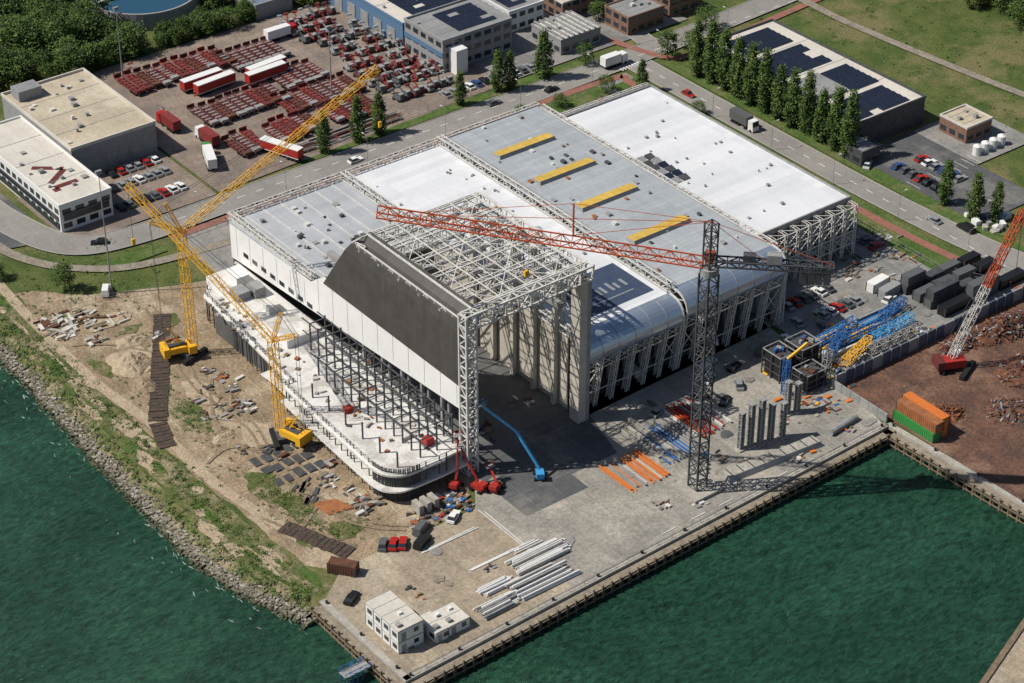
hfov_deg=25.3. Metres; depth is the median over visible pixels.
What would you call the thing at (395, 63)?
access platform
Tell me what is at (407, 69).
access platform
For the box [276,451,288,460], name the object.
building materials
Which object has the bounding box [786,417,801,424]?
building materials
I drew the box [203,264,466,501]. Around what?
side annex
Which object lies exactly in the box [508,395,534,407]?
building materials
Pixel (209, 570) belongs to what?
riprap rocks
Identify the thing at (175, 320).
weed patch
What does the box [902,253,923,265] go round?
building materials
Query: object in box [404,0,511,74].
blue office building
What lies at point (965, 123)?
substation building
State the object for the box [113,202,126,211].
parked car
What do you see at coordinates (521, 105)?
deciduous tree
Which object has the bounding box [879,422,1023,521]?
wall
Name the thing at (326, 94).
flatbed trailer
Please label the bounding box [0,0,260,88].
woodland
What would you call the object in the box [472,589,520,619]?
white tube stack
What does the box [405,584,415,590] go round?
building materials
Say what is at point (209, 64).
flatbed trailer
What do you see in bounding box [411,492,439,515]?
precast walls
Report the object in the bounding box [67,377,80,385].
sand patch
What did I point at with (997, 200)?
poplar tree
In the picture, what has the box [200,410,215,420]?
building materials
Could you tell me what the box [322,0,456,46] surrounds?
blue shed
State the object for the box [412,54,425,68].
access platform
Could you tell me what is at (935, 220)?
parked car
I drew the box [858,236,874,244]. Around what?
parked car
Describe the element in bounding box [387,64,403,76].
access platform
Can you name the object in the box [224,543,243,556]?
sand patch
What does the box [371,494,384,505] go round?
building materials
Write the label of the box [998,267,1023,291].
shipping container
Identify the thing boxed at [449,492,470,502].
building materials
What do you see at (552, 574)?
white tube stack
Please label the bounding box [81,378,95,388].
sand patch
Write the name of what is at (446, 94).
parked car
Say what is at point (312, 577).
weed patch
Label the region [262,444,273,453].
building materials
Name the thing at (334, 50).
access platform
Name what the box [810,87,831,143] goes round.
poplar tree
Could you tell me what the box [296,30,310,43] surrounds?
access platform
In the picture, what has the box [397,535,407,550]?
parked car
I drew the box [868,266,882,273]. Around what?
building materials
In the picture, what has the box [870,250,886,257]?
building materials
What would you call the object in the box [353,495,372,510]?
building materials
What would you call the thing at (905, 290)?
shipping container
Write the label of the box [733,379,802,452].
steel columns
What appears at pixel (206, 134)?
lorry
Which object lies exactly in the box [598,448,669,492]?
orange steel stack
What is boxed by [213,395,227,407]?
building materials
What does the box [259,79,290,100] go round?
flatbed trailer
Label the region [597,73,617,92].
deciduous tree
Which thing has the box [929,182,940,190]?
parked car
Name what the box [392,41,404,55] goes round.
access platform
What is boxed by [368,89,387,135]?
poplar tree
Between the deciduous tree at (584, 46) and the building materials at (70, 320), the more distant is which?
the deciduous tree at (584, 46)
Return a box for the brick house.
[656,0,698,17]
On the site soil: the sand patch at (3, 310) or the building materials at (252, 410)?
the building materials at (252, 410)
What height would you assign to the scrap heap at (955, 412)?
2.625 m
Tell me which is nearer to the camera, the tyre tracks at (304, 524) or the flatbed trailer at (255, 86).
the tyre tracks at (304, 524)
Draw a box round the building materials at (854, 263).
[845,260,868,273]
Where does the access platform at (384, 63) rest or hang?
on the yard at (183, 146)
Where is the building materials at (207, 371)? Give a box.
[199,366,215,374]
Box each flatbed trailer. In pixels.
[113,72,143,95]
[123,69,152,92]
[133,67,161,88]
[143,64,172,86]
[152,62,179,81]
[159,57,189,78]
[170,54,198,75]
[180,52,208,72]
[186,103,218,127]
[189,50,216,68]
[197,46,227,67]
[197,100,228,124]
[207,44,236,65]
[207,98,236,118]
[215,49,245,71]
[215,94,245,118]
[221,134,252,157]
[224,90,254,114]
[225,46,253,66]
[228,129,261,153]
[232,87,263,111]
[233,43,262,63]
[239,126,263,150]
[241,85,273,108]
[242,41,271,59]
[251,38,280,56]
[251,82,281,103]
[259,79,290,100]
[260,36,290,55]
[261,122,289,141]
[267,116,299,141]
[269,91,300,113]
[271,74,295,90]
[276,113,309,137]
[279,71,302,84]
[279,89,310,109]
[287,62,312,84]
[287,111,316,132]
[290,86,318,106]
[291,59,321,80]
[298,82,326,103]
[298,108,327,129]
[301,58,329,75]
[307,79,338,99]
[316,102,345,123]
[317,76,345,99]
[324,98,355,122]
[327,74,355,92]
[332,95,366,116]
[336,70,366,90]
[344,92,372,116]
[351,88,373,108]
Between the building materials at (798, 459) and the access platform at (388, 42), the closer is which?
the building materials at (798, 459)
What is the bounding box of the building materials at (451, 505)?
[446,498,458,508]
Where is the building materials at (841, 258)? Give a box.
[832,253,847,261]
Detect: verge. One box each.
[96,242,166,272]
[306,59,589,161]
[545,86,609,113]
[612,77,960,268]
[662,60,1023,251]
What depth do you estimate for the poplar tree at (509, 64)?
648.35 m
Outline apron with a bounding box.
[261,279,881,586]
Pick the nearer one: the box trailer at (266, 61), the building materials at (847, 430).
the building materials at (847, 430)
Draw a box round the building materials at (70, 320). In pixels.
[51,315,74,326]
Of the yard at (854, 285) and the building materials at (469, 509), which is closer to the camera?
the building materials at (469, 509)
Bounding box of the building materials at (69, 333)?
[47,325,75,340]
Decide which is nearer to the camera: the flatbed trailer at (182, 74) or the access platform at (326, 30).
the flatbed trailer at (182, 74)
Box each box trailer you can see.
[179,67,221,93]
[193,70,235,96]
[244,60,286,84]
[245,54,286,71]
[259,135,303,161]
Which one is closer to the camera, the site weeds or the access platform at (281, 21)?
the site weeds
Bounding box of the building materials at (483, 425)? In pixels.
[472,419,492,431]
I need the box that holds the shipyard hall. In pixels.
[227,82,858,476]
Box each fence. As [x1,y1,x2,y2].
[32,279,205,316]
[177,85,597,238]
[211,79,505,186]
[409,421,885,675]
[848,216,1010,286]
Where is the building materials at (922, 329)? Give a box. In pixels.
[915,327,928,332]
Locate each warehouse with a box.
[0,67,157,172]
[531,10,600,54]
[703,19,925,141]
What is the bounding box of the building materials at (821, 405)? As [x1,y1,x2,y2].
[804,396,830,408]
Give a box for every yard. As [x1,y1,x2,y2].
[92,1,501,191]
[734,222,1023,369]
[844,298,1023,499]
[914,119,1023,163]
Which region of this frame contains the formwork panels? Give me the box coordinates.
[249,442,326,504]
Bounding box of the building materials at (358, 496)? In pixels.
[343,492,368,498]
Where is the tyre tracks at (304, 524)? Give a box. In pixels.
[261,503,353,529]
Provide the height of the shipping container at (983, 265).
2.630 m
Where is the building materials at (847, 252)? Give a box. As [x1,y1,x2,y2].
[841,247,861,259]
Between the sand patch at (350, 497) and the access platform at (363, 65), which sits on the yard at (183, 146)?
the access platform at (363, 65)
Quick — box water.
[0,340,1023,682]
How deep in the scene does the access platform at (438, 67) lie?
660.06 m
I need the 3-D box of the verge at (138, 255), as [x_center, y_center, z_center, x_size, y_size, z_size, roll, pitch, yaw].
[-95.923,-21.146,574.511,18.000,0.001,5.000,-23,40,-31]
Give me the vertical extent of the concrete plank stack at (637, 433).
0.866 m
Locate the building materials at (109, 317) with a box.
[93,311,128,325]
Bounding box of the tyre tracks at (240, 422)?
[144,308,405,530]
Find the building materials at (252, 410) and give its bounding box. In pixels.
[235,398,257,414]
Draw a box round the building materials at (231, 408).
[219,406,235,420]
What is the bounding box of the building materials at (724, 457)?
[702,453,735,462]
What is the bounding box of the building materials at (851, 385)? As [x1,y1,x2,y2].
[832,383,856,387]
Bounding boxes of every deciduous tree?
[0,262,7,276]
[48,260,79,290]
[514,103,524,110]
[552,92,569,106]
[575,41,599,63]
[587,0,607,19]
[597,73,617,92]
[656,28,680,56]
[677,28,704,50]
[692,2,722,29]
[692,97,706,114]
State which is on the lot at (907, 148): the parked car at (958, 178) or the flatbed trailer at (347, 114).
the parked car at (958, 178)
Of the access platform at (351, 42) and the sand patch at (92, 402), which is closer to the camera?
the sand patch at (92, 402)
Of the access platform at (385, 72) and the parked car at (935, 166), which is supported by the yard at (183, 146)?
the access platform at (385, 72)
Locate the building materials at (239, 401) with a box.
[230,399,244,408]
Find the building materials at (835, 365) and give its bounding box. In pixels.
[824,362,841,374]
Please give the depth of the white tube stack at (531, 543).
477.18 m
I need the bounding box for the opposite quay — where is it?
[979,618,1023,682]
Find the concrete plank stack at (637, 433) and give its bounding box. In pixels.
[619,416,671,458]
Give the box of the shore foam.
[0,368,306,633]
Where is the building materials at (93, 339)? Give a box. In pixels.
[83,333,108,346]
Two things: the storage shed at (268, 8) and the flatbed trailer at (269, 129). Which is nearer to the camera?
the flatbed trailer at (269, 129)
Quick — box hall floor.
[262,187,764,456]
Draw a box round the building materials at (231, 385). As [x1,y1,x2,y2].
[221,382,239,392]
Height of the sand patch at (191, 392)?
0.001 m
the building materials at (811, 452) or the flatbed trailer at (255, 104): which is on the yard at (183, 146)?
the flatbed trailer at (255, 104)
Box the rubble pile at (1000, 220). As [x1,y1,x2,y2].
[964,199,1011,233]
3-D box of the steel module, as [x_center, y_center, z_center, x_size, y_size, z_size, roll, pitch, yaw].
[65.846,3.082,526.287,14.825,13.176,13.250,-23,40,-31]
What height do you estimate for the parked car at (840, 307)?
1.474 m
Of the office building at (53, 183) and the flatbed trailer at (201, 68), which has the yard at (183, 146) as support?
the flatbed trailer at (201, 68)
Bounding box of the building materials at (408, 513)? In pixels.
[406,511,430,521]
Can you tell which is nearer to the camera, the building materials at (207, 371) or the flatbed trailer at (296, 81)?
the building materials at (207, 371)
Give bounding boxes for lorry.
[156,109,180,133]
[194,124,219,147]
[201,142,217,171]
[263,22,297,42]
[600,50,627,69]
[729,106,758,132]
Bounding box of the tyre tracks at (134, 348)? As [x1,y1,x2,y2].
[72,343,201,365]
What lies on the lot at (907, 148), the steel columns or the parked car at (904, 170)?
the parked car at (904, 170)
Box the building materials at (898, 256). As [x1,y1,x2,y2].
[889,252,908,259]
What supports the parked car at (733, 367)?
on the apron
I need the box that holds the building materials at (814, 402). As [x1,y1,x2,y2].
[812,398,831,406]
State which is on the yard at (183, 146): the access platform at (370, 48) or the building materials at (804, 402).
the access platform at (370, 48)
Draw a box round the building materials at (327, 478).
[318,473,336,487]
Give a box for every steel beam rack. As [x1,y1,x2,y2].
[297,141,317,152]
[308,132,344,146]
[331,125,359,140]
[351,118,386,132]
[374,111,403,124]
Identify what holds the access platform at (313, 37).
on the yard at (183, 146)
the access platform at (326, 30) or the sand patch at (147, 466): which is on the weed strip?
the sand patch at (147, 466)
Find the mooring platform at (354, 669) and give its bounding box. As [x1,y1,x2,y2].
[338,655,370,682]
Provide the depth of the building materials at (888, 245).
578.81 m
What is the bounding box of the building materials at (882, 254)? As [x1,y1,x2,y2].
[870,247,895,258]
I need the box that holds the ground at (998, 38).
[0,0,1023,599]
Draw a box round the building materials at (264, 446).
[260,443,269,450]
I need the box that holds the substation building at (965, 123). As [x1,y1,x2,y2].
[939,103,992,143]
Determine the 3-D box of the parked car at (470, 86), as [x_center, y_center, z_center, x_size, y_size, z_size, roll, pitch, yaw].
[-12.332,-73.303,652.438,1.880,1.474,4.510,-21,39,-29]
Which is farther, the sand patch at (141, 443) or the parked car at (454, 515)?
the sand patch at (141, 443)
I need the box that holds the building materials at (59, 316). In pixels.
[41,313,62,325]
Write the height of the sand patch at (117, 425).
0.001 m
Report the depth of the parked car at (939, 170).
610.14 m
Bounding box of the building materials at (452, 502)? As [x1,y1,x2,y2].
[447,495,461,504]
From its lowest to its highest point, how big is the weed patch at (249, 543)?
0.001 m
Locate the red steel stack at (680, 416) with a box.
[663,393,731,436]
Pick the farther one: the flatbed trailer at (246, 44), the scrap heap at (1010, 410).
the flatbed trailer at (246, 44)
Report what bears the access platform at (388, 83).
on the yard at (183, 146)
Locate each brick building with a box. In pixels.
[543,0,605,15]
[604,0,664,35]
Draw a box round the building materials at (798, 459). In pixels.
[792,453,803,463]
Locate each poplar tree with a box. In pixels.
[314,109,332,154]
[348,94,367,143]
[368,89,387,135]
[453,69,467,105]
[488,48,505,91]
[502,50,519,91]
[532,28,555,80]
[635,57,649,88]
[687,16,706,77]
[700,16,721,85]
[712,26,733,91]
[727,33,747,99]
[738,41,761,106]
[754,46,775,113]
[769,61,788,119]
[781,66,802,128]
[797,69,819,135]
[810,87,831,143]
[824,81,849,150]
[838,88,863,159]
[935,158,956,204]
[963,171,986,219]
[987,181,1005,220]
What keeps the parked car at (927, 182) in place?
on the lot at (907, 148)
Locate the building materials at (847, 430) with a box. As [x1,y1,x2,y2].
[834,425,855,434]
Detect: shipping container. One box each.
[327,556,359,577]
[865,273,889,293]
[877,279,900,298]
[893,409,941,443]
[895,396,944,434]
[899,279,924,294]
[900,266,925,286]
[902,391,949,426]
[912,282,932,303]
[923,290,957,309]
[924,267,943,284]
[925,276,959,301]
[931,273,956,284]
[937,258,960,275]
[937,293,970,317]
[941,425,948,436]
[951,264,976,280]
[957,250,980,266]
[958,276,973,294]
[965,272,999,295]
[966,285,998,304]
[973,255,996,275]
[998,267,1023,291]
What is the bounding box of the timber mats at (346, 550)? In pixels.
[277,521,355,557]
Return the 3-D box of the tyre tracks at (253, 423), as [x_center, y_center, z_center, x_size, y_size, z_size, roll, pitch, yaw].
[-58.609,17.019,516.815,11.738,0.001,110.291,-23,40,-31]
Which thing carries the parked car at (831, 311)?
on the yard at (854, 285)
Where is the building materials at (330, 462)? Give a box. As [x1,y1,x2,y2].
[324,457,336,468]
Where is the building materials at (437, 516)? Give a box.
[426,506,445,520]
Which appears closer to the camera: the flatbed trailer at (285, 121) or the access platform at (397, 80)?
the flatbed trailer at (285, 121)
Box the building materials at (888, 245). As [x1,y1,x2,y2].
[879,243,892,249]
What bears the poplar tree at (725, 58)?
on the verge at (889, 181)
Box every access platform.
[277,14,286,24]
[283,12,294,22]
[290,28,297,36]
[291,10,302,23]
[294,19,307,33]
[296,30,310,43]
[298,7,311,20]
[303,18,314,31]
[303,28,317,41]
[304,5,318,17]
[310,15,324,28]
[315,2,325,16]
[315,22,325,36]
[316,32,327,46]
[318,11,331,24]
[320,21,333,34]
[320,31,335,44]
[322,1,336,15]
[328,41,339,55]
[331,18,342,31]
[332,29,346,42]
[335,38,350,51]
[339,27,354,40]
[339,46,350,60]
[340,36,356,49]
[341,57,354,71]
[347,13,357,27]
[347,22,359,34]
[349,54,361,67]
[351,64,364,79]
[353,42,366,56]
[355,53,370,65]
[359,20,370,34]
[360,29,373,43]
[360,63,376,77]
[363,73,376,87]
[364,39,374,52]
[364,50,380,62]
[365,26,379,40]
[370,58,383,73]
[372,24,385,37]
[372,69,387,82]
[373,37,384,51]
[374,78,386,92]
[377,34,391,48]
[378,56,390,69]
[380,65,393,78]
[382,74,393,89]
[384,44,396,58]
[387,33,399,46]
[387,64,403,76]
[387,71,403,84]
[389,87,404,102]
[390,54,402,68]
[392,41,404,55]
[394,68,410,82]
[396,85,411,99]
[397,51,408,64]
[398,39,409,52]
[399,60,411,73]
[401,50,416,64]
[404,83,419,97]
[410,66,422,81]
[411,79,424,92]
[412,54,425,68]
[412,64,427,77]
[419,78,434,92]
[420,62,435,76]
[423,53,431,66]
[425,74,439,88]
[429,59,442,73]
[434,72,446,87]
[439,70,453,84]
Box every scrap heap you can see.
[933,402,967,424]
[935,332,978,355]
[967,309,1023,348]
[982,397,1023,425]
[992,352,1023,387]
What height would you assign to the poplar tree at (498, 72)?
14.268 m
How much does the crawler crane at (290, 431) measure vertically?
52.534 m
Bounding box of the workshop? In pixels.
[482,0,543,31]
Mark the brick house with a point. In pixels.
(672, 8)
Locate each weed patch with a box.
[0,298,12,311]
[45,357,66,374]
[49,366,62,375]
[63,383,76,395]
[84,353,113,377]
[117,323,141,334]
[119,436,138,454]
[152,460,168,473]
[158,313,179,326]
[166,397,211,433]
[193,501,212,519]
[204,510,223,527]
[240,535,261,555]
[242,472,294,507]
[243,549,255,558]
[274,558,284,566]
[278,493,321,523]
[289,578,308,593]
[296,530,317,549]
[297,565,322,586]
[328,518,362,540]
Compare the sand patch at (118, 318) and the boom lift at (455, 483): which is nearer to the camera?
the boom lift at (455, 483)
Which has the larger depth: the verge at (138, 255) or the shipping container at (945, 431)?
the verge at (138, 255)
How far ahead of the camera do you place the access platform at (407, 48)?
671.59 m
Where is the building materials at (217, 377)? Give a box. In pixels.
[212,371,228,380]
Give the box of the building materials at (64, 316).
[46,314,73,328]
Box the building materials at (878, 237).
[860,233,882,240]
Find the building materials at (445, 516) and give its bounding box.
[435,508,448,521]
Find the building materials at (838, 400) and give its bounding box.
[823,394,852,411]
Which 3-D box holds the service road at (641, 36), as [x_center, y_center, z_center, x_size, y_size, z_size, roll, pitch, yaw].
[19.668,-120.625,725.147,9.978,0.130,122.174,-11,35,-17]
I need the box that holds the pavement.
[172,73,633,271]
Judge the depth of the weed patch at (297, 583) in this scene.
467.07 m
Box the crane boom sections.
[814,295,919,365]
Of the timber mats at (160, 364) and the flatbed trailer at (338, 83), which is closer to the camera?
the timber mats at (160, 364)
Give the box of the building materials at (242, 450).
[236,443,249,454]
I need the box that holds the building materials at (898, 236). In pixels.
[876,229,902,241]
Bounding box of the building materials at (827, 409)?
[813,404,836,416]
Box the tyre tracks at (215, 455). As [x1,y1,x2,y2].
[206,446,291,463]
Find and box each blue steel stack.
[636,419,704,464]
[815,324,852,347]
[822,323,883,356]
[854,301,901,327]
[854,327,920,360]
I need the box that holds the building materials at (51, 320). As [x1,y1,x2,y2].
[33,315,60,330]
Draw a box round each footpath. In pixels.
[0,238,230,271]
[798,0,1023,96]
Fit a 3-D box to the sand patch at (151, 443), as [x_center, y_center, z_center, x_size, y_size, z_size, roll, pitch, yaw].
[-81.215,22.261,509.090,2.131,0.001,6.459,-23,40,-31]
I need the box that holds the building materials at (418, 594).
[415,592,426,599]
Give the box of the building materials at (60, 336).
[53,332,75,340]
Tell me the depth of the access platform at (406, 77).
655.28 m
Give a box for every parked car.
[90,237,107,245]
[105,169,118,178]
[108,183,119,192]
[113,166,127,174]
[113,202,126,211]
[115,180,126,189]
[122,163,135,172]
[122,199,135,208]
[124,177,136,186]
[130,160,143,169]
[130,196,142,205]
[132,174,145,183]
[139,158,152,166]
[139,193,153,202]
[141,171,154,180]
[147,155,160,163]
[148,190,161,199]
[149,169,162,177]
[156,187,170,196]
[158,166,171,174]
[165,184,178,193]
[174,181,187,190]
[343,590,359,605]
[347,156,363,163]
[377,537,388,551]
[388,536,398,551]
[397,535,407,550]
[438,90,451,98]
[446,87,458,95]
[446,509,460,523]
[465,82,475,89]
[470,79,483,87]
[478,77,490,84]
[486,99,501,106]
[516,66,528,73]
[523,63,534,70]
[544,85,559,92]
[649,405,665,417]
[681,89,695,97]
[690,392,710,401]
[701,373,715,384]
[718,394,730,407]
[726,361,741,372]
[734,378,743,390]
[766,310,773,321]
[780,333,792,343]
[782,301,795,310]
[786,297,803,307]
[790,316,804,327]
[794,293,811,303]
[802,289,819,300]
[810,286,827,296]
[812,309,830,319]
[816,320,828,331]
[818,282,835,292]
[820,305,838,315]
[828,302,846,312]
[836,298,854,308]
[844,295,862,304]
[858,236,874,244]
[862,161,872,169]
[867,241,883,250]
[881,294,896,304]
[890,162,905,170]
[898,166,914,173]
[906,170,921,178]
[913,154,929,162]
[913,174,929,182]
[921,158,936,166]
[921,178,936,186]
[925,215,942,224]
[929,162,944,170]
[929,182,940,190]
[936,166,945,174]
[952,174,967,182]
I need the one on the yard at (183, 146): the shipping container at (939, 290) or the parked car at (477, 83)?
the parked car at (477, 83)
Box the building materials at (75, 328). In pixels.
[57,312,89,331]
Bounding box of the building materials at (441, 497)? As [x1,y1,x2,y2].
[435,492,449,503]
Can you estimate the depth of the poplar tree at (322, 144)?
616.61 m
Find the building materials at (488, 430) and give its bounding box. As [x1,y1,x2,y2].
[479,426,495,441]
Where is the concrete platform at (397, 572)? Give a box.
[325,509,571,674]
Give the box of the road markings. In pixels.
[179,0,1004,533]
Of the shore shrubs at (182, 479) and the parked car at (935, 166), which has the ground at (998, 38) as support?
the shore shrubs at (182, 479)
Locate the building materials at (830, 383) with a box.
[821,376,843,389]
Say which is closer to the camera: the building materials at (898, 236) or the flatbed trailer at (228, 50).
the building materials at (898, 236)
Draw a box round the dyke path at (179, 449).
[0,279,337,561]
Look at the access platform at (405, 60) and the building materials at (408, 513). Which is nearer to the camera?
the building materials at (408, 513)
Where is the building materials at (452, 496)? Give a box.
[447,490,469,498]
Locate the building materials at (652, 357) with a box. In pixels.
[641,354,655,363]
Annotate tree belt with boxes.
[295,0,1023,30]
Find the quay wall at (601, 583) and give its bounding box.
[403,423,895,682]
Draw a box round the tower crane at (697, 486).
[376,203,834,503]
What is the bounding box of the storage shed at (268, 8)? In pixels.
[235,0,292,20]
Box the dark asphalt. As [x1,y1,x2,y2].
[466,408,616,515]
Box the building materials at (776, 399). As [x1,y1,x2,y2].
[772,395,783,405]
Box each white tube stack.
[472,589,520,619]
[476,575,518,596]
[504,537,571,575]
[504,560,581,600]
[508,539,542,554]
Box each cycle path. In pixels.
[170,74,1021,288]
[606,0,819,59]
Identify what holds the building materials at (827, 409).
on the apron
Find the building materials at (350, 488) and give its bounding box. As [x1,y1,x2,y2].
[343,484,356,492]
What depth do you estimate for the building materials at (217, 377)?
529.82 m
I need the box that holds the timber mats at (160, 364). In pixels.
[148,313,170,421]
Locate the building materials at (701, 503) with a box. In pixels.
[689,500,709,508]
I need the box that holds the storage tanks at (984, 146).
[972,133,1005,155]
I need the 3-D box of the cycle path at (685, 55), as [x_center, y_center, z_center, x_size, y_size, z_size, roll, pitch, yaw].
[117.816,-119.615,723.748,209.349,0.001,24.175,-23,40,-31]
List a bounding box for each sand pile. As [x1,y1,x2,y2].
[105,352,151,377]
[116,333,149,348]
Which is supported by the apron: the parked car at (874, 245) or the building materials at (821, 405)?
the building materials at (821, 405)
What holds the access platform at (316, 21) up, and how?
on the yard at (183, 146)
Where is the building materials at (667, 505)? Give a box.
[651,498,671,509]
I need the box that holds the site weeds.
[42,282,377,548]
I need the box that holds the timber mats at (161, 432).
[149,421,176,448]
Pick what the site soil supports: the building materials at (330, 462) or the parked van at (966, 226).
the building materials at (330, 462)
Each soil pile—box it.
[128,377,155,394]
[212,431,235,443]
[220,393,239,404]
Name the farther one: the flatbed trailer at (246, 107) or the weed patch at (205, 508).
the flatbed trailer at (246, 107)
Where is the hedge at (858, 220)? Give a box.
[87,4,913,253]
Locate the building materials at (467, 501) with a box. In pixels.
[461,500,471,509]
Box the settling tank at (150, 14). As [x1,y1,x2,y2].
[88,0,200,30]
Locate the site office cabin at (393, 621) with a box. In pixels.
[364,590,425,653]
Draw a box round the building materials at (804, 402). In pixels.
[792,393,812,405]
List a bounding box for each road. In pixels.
[0,0,796,254]
[604,0,656,43]
[627,60,1023,269]
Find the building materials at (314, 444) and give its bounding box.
[310,441,319,450]
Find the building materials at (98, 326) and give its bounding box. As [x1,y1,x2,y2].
[84,320,106,331]
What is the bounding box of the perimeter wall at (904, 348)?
[832,286,1023,422]
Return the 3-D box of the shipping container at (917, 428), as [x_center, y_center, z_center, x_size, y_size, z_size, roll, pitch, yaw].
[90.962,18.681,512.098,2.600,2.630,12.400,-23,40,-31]
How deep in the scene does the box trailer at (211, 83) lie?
649.11 m
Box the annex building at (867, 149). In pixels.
[840,133,881,166]
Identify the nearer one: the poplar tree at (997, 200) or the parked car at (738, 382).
the parked car at (738, 382)
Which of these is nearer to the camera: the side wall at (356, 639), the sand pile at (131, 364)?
the side wall at (356, 639)
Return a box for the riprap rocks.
[0,340,316,630]
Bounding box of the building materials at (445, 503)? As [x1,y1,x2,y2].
[442,497,460,509]
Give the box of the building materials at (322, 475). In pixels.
[318,471,338,480]
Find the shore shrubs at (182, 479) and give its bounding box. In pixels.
[0,296,322,602]
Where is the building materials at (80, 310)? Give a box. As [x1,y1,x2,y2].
[59,308,91,318]
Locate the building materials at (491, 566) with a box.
[487,563,496,568]
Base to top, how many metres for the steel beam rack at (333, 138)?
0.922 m
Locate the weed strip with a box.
[0,293,333,597]
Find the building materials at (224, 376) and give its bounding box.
[218,373,244,383]
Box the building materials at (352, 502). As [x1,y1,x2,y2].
[349,497,370,506]
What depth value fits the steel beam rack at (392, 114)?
636.31 m
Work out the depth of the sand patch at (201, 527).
482.27 m
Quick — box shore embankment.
[0,326,319,623]
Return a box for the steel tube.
[828,413,858,435]
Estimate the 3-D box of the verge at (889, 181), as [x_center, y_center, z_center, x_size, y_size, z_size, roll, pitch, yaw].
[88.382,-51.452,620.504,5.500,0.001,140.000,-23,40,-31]
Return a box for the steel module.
[761,330,832,395]
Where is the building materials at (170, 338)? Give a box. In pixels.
[164,332,179,341]
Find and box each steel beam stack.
[421,526,477,553]
[469,548,518,570]
[478,510,529,549]
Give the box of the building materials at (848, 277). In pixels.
[843,270,859,281]
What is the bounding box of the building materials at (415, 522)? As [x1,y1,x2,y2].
[407,517,423,528]
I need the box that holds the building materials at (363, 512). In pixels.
[355,507,373,515]
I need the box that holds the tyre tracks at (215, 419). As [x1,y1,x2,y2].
[209,378,276,458]
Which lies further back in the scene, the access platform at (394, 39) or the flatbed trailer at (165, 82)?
the access platform at (394, 39)
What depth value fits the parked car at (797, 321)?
547.42 m
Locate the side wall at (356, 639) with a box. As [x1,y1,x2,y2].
[310,599,410,682]
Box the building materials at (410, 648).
[405,645,417,651]
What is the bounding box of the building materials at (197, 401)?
[190,398,205,404]
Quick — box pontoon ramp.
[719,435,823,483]
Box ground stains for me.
[423,259,932,633]
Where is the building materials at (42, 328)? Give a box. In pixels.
[37,320,77,336]
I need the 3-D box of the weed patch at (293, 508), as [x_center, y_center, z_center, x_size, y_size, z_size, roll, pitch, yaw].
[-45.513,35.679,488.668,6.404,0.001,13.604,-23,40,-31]
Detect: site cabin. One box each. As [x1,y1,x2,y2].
[419,611,448,643]
[431,602,469,636]
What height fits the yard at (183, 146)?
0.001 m
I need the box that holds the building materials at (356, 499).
[353,493,368,503]
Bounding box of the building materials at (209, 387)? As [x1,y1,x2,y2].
[200,384,213,394]
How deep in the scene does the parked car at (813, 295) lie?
557.86 m
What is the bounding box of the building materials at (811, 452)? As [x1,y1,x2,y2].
[802,449,821,458]
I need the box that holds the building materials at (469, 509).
[459,503,475,511]
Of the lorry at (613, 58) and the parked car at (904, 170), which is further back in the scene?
the lorry at (613, 58)
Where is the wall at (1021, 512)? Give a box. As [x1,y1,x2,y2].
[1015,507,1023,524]
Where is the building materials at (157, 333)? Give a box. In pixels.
[152,330,163,338]
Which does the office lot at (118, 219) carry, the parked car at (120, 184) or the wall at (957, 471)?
the parked car at (120, 184)
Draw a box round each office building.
[0,115,113,231]
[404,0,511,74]
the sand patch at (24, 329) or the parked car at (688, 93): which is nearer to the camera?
the sand patch at (24, 329)
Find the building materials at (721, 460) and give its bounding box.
[700,449,724,462]
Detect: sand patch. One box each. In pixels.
[0,306,6,312]
[13,320,28,334]
[36,341,54,354]
[50,355,70,373]
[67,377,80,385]
[73,385,87,391]
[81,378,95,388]
[82,392,101,410]
[82,404,101,419]
[88,310,130,331]
[94,399,105,410]
[112,419,121,427]
[114,425,123,431]
[116,417,132,428]
[118,346,151,372]
[124,427,141,437]
[135,440,147,449]
[136,449,153,463]
[138,459,154,472]
[141,434,155,446]
[181,379,218,404]
[189,486,203,494]
[195,509,205,515]
[197,519,222,542]
[205,524,223,539]
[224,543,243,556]
[241,421,282,449]
[258,545,282,566]
[260,557,279,575]
[337,486,370,508]
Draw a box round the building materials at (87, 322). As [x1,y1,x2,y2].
[67,309,98,325]
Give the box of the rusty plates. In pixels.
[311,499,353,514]
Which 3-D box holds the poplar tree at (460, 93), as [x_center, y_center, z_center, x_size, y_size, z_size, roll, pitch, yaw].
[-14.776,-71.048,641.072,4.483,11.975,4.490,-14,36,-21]
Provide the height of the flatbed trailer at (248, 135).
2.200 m
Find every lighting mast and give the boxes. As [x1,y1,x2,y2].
[95,169,112,292]
[113,6,123,76]
[325,25,331,93]
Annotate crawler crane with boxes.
[124,182,312,450]
[148,65,381,366]
[932,209,1023,380]
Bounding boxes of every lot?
[0,193,27,247]
[17,151,215,234]
[471,9,686,81]
[871,131,1023,222]
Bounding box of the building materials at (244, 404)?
[232,402,253,411]
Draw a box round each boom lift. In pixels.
[447,429,463,492]
[455,439,487,494]
[476,399,546,481]
[485,460,504,494]
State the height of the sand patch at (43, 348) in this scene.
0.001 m
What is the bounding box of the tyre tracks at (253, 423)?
[151,305,407,526]
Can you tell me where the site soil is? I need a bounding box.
[14,280,474,568]
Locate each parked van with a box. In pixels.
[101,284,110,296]
[412,519,430,536]
[412,533,431,550]
[626,364,642,378]
[699,357,717,369]
[753,343,769,357]
[956,221,975,233]
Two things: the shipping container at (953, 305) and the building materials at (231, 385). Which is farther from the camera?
the shipping container at (953, 305)
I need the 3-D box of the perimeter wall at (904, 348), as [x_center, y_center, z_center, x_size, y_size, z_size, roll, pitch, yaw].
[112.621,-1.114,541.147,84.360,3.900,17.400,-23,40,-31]

